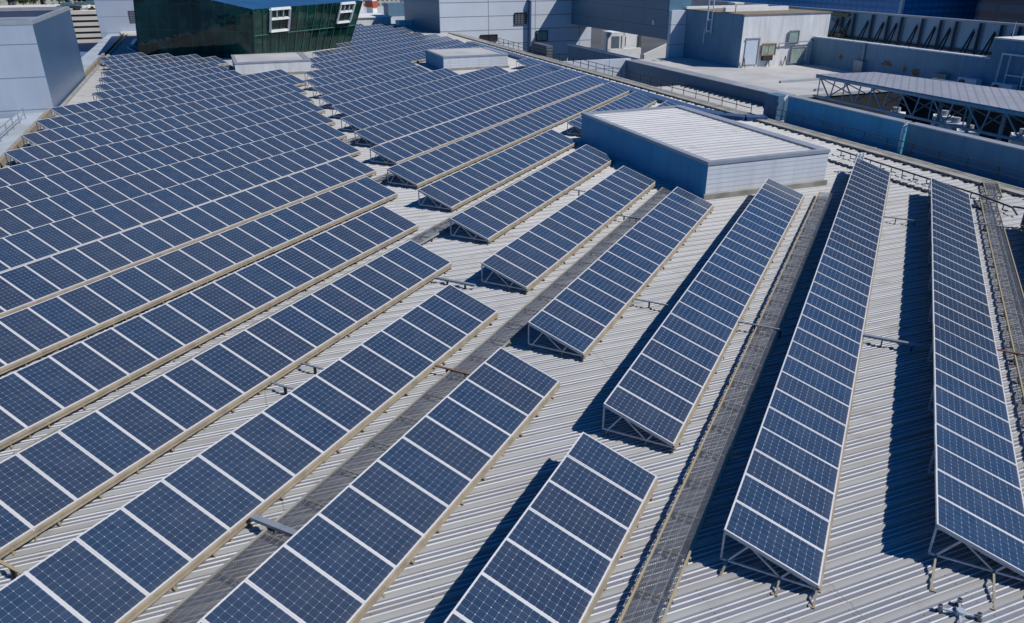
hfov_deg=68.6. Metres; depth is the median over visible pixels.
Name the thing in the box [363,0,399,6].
apartment block
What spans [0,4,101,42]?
car park
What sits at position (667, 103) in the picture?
solar array row
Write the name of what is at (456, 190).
solar array row
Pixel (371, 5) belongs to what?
chimney
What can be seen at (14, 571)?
conduit
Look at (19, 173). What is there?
solar array row
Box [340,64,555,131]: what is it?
solar array row
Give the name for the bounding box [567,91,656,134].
solar array row
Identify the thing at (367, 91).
solar array row
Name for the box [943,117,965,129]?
duct unit
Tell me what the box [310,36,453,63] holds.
solar array row
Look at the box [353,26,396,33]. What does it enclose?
solar array row
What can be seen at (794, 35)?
window
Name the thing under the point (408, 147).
solar array row
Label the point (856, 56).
blue wall
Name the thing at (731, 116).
gutter strip
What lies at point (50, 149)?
solar array row
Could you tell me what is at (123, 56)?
solar array row
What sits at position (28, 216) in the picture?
solar array row
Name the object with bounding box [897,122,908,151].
downpipe
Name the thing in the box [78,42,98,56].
roof base
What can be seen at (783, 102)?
downpipe
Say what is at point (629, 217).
conduit
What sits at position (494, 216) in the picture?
solar array row
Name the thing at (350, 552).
solar array row
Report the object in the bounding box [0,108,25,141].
railing
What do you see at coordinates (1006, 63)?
blue block
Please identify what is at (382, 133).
solar array row
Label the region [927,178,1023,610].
solar array row
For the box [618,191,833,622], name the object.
walkway
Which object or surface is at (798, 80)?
roof seam
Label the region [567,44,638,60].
parapet wall
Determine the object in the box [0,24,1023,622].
roof
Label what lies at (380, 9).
warehouse
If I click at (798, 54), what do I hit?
window
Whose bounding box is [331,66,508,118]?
solar array row
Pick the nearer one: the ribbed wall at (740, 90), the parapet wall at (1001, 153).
the parapet wall at (1001, 153)
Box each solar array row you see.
[0,100,324,186]
[0,110,335,209]
[0,123,346,237]
[0,137,360,272]
[0,155,376,317]
[0,176,397,374]
[0,205,418,449]
[0,239,452,558]
[0,284,498,622]
[4,91,313,165]
[21,83,306,146]
[36,74,306,130]
[50,69,289,116]
[92,70,241,100]
[96,65,234,91]
[98,52,146,64]
[99,62,219,83]
[101,53,173,68]
[101,56,227,76]
[107,54,201,70]
[127,45,137,52]
[197,347,560,622]
[304,42,476,79]
[305,60,417,90]
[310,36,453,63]
[311,39,463,70]
[312,34,440,55]
[312,65,429,97]
[319,68,458,109]
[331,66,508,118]
[336,32,423,47]
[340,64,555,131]
[351,30,409,41]
[352,27,413,36]
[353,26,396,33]
[354,68,580,147]
[355,24,384,29]
[369,75,603,165]
[387,82,629,189]
[418,129,577,212]
[444,432,658,622]
[450,144,615,245]
[481,166,656,294]
[516,58,539,67]
[528,187,713,361]
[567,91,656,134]
[602,178,804,453]
[656,100,676,106]
[718,158,890,609]
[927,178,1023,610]
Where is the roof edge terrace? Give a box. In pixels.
[0,34,120,155]
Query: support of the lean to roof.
attached to the ribbed wall at (740, 90)
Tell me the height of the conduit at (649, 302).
0.288 m
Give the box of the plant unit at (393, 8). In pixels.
[383,2,403,15]
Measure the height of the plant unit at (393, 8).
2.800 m
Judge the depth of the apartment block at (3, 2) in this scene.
582.34 m
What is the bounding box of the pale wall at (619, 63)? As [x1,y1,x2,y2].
[563,58,630,77]
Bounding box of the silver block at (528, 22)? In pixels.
[404,0,590,60]
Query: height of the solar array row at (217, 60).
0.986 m
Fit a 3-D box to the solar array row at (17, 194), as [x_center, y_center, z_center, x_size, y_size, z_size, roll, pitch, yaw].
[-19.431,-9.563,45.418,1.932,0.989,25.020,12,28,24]
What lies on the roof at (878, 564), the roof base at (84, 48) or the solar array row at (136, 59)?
the solar array row at (136, 59)
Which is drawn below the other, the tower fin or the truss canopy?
the truss canopy
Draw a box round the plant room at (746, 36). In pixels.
[683,0,831,67]
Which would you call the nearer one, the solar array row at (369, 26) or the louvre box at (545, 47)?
the louvre box at (545, 47)
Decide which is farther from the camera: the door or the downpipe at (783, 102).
the door
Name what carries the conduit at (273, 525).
attached to the walkway at (166, 618)
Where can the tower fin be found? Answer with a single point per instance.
(901, 6)
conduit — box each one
[0,560,23,579]
[250,513,297,536]
[270,381,294,394]
[300,362,323,373]
[434,365,470,376]
[435,276,475,288]
[616,215,641,223]
[634,298,673,308]
[738,321,793,337]
[863,333,929,351]
[883,216,926,225]
[975,223,1009,231]
[997,349,1023,355]
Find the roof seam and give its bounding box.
[779,78,819,82]
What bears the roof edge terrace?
on the roof base at (84, 48)
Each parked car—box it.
[56,2,81,9]
[73,2,90,9]
[87,2,94,9]
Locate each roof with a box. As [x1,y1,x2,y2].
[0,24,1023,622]
[658,85,783,121]
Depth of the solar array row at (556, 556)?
14.77 m
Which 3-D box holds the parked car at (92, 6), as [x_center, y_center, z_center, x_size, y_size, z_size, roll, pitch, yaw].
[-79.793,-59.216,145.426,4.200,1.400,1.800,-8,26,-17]
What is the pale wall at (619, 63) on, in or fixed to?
on the lower terrace
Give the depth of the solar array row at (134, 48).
97.33 m
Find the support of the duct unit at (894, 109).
on the service pit
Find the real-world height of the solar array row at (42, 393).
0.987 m
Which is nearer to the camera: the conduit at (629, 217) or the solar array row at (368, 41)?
the conduit at (629, 217)
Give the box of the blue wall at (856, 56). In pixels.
[809,36,990,85]
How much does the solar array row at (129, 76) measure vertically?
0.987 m
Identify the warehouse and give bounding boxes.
[364,6,404,23]
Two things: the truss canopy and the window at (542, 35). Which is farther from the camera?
the window at (542, 35)
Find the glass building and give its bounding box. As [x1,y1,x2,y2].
[133,0,362,57]
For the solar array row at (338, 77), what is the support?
on the roof at (878, 564)
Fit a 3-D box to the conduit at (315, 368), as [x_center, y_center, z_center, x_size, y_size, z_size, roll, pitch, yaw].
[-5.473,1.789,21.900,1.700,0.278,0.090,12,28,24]
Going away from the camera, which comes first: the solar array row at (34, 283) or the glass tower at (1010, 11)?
the solar array row at (34, 283)
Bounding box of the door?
[743,37,760,64]
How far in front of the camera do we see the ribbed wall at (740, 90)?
89.06 m
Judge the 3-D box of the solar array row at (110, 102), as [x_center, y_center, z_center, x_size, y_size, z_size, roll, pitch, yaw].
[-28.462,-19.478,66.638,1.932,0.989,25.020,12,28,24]
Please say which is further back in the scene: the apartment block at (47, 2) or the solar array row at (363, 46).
the apartment block at (47, 2)
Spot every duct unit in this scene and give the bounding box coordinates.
[886,107,905,118]
[931,110,953,127]
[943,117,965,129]
[956,124,979,135]
[1008,128,1023,145]
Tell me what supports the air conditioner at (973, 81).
on the deck at (770, 77)
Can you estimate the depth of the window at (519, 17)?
127.87 m
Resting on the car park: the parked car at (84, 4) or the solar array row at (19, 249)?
the parked car at (84, 4)
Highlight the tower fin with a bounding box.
[898,0,904,13]
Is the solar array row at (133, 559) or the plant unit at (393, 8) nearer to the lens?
the solar array row at (133, 559)
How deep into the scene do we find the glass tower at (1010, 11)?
140.99 m
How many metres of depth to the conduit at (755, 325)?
24.22 m
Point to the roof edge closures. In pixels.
(916, 166)
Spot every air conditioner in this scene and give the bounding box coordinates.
[957,77,981,85]
[991,82,1017,89]
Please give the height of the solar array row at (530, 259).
0.987 m
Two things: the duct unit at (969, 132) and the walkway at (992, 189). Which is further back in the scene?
the duct unit at (969, 132)
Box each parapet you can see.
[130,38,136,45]
[395,20,411,25]
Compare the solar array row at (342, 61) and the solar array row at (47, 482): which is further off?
the solar array row at (342, 61)
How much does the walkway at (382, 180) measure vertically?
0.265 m
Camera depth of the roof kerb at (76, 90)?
69.78 m
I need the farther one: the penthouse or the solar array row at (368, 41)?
the solar array row at (368, 41)
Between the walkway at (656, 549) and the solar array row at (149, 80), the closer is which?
the walkway at (656, 549)
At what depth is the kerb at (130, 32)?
123.72 m
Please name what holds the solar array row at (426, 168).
on the roof at (878, 564)
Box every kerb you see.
[0,33,124,168]
[3,33,128,167]
[121,31,135,34]
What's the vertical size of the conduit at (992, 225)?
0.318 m
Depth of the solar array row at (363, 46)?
100.12 m
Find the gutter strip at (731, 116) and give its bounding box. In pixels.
[466,41,767,120]
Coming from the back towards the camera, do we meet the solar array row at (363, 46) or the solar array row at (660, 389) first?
the solar array row at (363, 46)
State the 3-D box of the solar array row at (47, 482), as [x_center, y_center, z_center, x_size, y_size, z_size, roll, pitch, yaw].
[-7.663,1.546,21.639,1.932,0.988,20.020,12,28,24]
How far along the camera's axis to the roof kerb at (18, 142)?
55.29 m
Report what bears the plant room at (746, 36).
on the deck at (770, 77)
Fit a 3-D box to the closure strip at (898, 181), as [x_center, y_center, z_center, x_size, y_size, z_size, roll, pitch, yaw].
[20.171,-7.926,42.761,0.300,0.110,16.140,-9,27,-19]
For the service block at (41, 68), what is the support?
on the roof base at (84, 48)
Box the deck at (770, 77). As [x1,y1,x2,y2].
[638,57,887,97]
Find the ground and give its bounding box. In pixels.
[10,0,666,58]
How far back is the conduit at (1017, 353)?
22.63 m
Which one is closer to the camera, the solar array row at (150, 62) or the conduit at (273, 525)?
the conduit at (273, 525)
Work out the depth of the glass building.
92.95 m
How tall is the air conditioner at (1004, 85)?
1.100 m
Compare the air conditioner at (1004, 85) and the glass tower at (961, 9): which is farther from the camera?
the glass tower at (961, 9)
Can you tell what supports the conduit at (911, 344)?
on the roof at (878, 564)
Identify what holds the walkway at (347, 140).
on the roof at (878, 564)
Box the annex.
[601,30,666,58]
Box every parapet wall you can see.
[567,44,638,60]
[785,95,911,153]
[902,122,1023,186]
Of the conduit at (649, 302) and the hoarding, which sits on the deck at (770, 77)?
the hoarding
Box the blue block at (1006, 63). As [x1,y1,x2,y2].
[984,22,1023,90]
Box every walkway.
[13,159,557,454]
[156,187,672,622]
[343,136,362,144]
[372,172,396,184]
[448,32,1023,197]
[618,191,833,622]
[978,196,1023,403]
[983,181,1002,199]
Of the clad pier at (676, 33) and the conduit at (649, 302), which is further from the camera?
the clad pier at (676, 33)
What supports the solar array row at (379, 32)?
on the roof at (878, 564)
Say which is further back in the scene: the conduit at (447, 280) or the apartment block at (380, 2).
the apartment block at (380, 2)
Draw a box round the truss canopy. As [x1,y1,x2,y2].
[813,72,1023,142]
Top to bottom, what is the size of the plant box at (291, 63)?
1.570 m
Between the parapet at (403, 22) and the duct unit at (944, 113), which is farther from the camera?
the parapet at (403, 22)
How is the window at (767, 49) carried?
in the plant room at (746, 36)
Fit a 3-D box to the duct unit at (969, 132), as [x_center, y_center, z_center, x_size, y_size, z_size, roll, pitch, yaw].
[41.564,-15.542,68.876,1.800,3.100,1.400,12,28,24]
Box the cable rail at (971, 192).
[837,149,1017,215]
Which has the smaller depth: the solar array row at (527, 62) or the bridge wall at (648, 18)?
the solar array row at (527, 62)
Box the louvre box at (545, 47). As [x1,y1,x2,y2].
[532,42,552,58]
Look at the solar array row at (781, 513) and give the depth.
19.04 m
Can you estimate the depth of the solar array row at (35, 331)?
27.47 m
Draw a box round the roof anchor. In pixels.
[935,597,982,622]
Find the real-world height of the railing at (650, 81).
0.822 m
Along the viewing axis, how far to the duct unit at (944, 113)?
74.68 m
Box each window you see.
[269,6,290,32]
[336,1,355,23]
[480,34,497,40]
[514,12,526,24]
[536,30,547,40]
[625,35,640,47]
[761,43,776,55]
[788,30,799,44]
[789,46,807,62]
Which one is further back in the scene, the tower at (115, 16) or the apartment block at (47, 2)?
the apartment block at (47, 2)
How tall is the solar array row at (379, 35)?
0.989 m
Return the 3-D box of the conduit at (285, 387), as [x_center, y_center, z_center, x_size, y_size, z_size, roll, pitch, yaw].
[-6.037,2.268,20.880,1.700,0.278,0.090,12,28,24]
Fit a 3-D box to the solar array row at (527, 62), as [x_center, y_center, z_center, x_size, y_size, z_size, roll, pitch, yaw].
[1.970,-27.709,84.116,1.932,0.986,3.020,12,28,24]
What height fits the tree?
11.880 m
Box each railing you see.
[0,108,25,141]
[491,36,751,110]
[767,107,1023,180]
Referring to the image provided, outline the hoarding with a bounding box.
[691,0,1023,56]
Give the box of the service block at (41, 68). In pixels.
[0,6,85,118]
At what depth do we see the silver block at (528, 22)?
128.32 m
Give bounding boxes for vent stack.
[851,153,864,171]
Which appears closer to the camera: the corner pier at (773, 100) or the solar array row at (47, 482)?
the solar array row at (47, 482)
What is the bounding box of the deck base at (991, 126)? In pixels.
[808,92,1023,142]
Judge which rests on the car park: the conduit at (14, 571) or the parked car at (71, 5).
the parked car at (71, 5)
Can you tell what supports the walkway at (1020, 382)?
on the roof at (878, 564)
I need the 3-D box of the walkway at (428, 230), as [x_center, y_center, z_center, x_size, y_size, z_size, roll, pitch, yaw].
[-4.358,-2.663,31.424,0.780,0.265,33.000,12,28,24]
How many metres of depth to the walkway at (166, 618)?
18.37 m
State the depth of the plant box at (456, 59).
83.61 m
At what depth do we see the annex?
127.00 m
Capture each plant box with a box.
[231,52,310,74]
[356,13,391,24]
[425,47,508,70]
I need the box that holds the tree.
[14,0,30,4]
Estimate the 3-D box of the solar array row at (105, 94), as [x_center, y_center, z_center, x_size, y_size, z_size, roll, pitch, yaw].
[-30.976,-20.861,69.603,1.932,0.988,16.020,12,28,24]
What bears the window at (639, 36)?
in the annex
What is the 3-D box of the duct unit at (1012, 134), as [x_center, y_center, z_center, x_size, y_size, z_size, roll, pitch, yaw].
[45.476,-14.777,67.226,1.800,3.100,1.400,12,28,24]
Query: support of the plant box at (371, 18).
on the roof at (878, 564)
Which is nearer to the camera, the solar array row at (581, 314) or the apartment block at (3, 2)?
the solar array row at (581, 314)
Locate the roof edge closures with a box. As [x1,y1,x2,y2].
[452,34,1018,196]
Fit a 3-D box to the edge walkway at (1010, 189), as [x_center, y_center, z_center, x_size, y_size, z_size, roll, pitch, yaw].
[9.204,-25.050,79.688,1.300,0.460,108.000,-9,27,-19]
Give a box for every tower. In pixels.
[94,0,135,38]
[719,0,977,19]
[973,0,1023,23]
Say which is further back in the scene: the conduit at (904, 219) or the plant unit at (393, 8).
the plant unit at (393, 8)
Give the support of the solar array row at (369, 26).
on the roof at (878, 564)
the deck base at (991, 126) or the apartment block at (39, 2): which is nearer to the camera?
the deck base at (991, 126)
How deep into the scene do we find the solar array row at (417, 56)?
83.88 m
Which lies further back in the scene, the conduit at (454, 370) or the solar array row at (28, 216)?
the solar array row at (28, 216)
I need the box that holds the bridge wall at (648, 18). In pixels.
[571,0,691,39]
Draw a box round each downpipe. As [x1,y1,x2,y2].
[780,94,788,119]
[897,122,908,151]
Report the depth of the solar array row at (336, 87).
71.23 m
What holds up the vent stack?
on the roof at (878, 564)
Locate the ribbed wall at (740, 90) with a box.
[625,59,795,104]
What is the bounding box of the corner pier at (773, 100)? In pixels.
[763,92,788,119]
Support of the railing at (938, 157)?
on the edge walkway at (1010, 189)
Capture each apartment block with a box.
[0,0,9,4]
[15,0,43,4]
[45,0,68,4]
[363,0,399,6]
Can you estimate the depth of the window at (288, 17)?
91.81 m
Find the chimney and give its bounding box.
[365,0,377,12]
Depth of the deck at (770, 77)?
89.89 m
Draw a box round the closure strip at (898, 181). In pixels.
[827,159,995,212]
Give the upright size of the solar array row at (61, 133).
0.987 m
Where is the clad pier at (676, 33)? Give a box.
[665,10,686,57]
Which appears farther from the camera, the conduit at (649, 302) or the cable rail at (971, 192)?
the cable rail at (971, 192)
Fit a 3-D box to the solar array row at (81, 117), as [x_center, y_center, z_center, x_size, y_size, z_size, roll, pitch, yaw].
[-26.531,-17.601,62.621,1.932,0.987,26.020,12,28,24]
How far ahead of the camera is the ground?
332.04 m
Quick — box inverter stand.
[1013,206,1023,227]
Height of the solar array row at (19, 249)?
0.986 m
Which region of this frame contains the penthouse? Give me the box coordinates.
[581,105,830,199]

